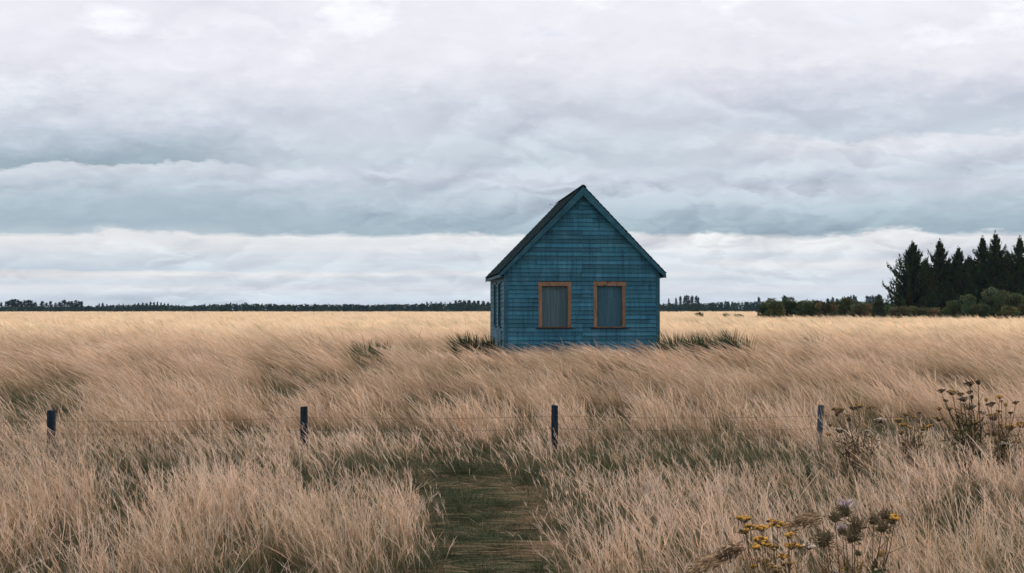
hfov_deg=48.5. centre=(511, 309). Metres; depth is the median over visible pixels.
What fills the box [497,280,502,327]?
window
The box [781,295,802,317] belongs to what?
shrub
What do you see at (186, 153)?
sky
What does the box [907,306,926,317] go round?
shrub
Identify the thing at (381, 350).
rush tussock
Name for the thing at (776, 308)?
shrub
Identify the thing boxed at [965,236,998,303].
conifer tree
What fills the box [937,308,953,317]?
shrub
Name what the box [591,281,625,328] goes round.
window
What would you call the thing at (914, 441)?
umbel plant
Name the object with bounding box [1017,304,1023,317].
shrub
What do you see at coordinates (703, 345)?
rush tussock
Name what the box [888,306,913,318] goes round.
shrub
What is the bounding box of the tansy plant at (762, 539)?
[736,515,808,572]
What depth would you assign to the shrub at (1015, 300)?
199.08 m
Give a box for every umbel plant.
[825,403,885,485]
[893,412,932,474]
[934,380,989,490]
[984,395,1023,490]
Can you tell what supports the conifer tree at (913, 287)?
on the ground at (488, 470)
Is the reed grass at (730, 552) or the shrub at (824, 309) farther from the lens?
the shrub at (824, 309)
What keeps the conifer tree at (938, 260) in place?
on the ground at (488, 470)
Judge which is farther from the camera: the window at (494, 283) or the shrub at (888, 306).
the shrub at (888, 306)
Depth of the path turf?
13.32 m
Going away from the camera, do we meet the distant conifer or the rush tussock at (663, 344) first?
the rush tussock at (663, 344)
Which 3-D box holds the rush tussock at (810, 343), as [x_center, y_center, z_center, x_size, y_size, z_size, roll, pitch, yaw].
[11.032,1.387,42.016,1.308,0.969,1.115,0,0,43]
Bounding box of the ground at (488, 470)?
[0,318,1023,572]
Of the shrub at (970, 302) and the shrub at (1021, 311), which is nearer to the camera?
the shrub at (1021, 311)
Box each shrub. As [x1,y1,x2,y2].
[755,303,770,317]
[760,298,785,318]
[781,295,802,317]
[797,299,820,317]
[815,300,838,318]
[835,296,855,317]
[846,302,871,318]
[885,303,897,316]
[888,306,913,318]
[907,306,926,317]
[915,307,939,318]
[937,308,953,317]
[943,300,962,318]
[950,294,976,317]
[963,303,991,318]
[977,286,1011,317]
[995,304,1019,318]
[1003,292,1022,308]
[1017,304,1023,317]
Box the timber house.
[485,184,666,358]
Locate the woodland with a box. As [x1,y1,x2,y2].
[0,301,894,311]
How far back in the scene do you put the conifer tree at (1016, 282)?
254.01 m
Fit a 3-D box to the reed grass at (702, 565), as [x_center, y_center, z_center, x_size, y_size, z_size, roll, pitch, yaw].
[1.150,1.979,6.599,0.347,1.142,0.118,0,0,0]
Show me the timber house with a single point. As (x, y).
(578, 265)
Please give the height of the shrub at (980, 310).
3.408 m
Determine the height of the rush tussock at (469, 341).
1.230 m
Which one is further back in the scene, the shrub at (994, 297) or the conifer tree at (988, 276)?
the conifer tree at (988, 276)
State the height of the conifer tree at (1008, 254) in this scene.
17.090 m
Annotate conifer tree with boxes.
[882,241,947,307]
[922,238,970,308]
[936,247,981,313]
[962,230,1014,305]
[963,255,974,277]
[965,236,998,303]
[987,235,1023,306]
[1003,250,1010,270]
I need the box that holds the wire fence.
[0,405,1023,464]
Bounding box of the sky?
[0,0,1023,310]
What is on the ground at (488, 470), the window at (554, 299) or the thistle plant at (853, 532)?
the thistle plant at (853, 532)
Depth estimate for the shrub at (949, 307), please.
199.55 m
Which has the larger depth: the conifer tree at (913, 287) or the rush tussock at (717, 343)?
the conifer tree at (913, 287)
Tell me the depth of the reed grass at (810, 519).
6.79 m
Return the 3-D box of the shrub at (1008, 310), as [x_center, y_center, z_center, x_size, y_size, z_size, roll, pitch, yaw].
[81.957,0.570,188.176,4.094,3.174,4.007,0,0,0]
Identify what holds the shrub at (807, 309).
on the ground at (488, 470)
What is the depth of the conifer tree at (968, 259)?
273.58 m
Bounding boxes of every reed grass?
[682,552,722,572]
[710,540,748,572]
[781,511,829,572]
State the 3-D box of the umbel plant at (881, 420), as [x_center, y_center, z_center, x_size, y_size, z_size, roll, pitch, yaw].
[4.750,1.896,15.598,0.859,1.246,0.532,0,0,0]
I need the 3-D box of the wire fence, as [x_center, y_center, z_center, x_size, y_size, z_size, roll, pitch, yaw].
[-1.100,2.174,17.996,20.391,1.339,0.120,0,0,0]
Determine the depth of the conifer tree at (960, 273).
256.81 m
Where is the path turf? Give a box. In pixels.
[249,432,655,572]
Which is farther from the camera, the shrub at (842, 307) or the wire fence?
the shrub at (842, 307)
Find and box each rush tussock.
[342,339,381,366]
[354,337,392,364]
[435,330,501,361]
[472,334,508,358]
[642,330,694,357]
[673,331,702,358]
[681,330,717,361]
[693,328,743,360]
[695,330,739,363]
[718,332,758,362]
[797,335,823,354]
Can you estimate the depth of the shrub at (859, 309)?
210.69 m
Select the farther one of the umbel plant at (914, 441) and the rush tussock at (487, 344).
the rush tussock at (487, 344)
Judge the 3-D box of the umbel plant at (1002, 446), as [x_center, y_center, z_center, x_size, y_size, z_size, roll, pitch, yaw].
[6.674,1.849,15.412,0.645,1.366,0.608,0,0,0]
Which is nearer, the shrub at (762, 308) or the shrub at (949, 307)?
the shrub at (949, 307)
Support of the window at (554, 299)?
in the timber house
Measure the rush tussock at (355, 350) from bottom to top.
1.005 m
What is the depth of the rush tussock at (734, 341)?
39.12 m
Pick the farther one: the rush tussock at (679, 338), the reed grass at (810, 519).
the rush tussock at (679, 338)
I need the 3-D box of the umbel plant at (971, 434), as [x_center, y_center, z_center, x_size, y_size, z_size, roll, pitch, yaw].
[6.004,1.722,15.209,0.839,1.591,0.588,0,0,0]
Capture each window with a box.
[493,282,497,326]
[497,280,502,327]
[536,282,573,328]
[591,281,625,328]
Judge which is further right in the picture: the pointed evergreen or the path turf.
the pointed evergreen
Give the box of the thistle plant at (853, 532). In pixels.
[802,498,903,572]
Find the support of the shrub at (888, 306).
on the ground at (488, 470)
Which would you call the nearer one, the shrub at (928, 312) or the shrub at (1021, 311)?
the shrub at (1021, 311)
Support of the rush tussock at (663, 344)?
on the ground at (488, 470)
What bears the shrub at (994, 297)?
on the ground at (488, 470)
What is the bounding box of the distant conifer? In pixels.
[6,300,13,306]
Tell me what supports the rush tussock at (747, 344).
on the ground at (488, 470)
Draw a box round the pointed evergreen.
[869,294,888,318]
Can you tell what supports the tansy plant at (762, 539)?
on the ground at (488, 470)
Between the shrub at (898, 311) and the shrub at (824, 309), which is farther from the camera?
the shrub at (824, 309)

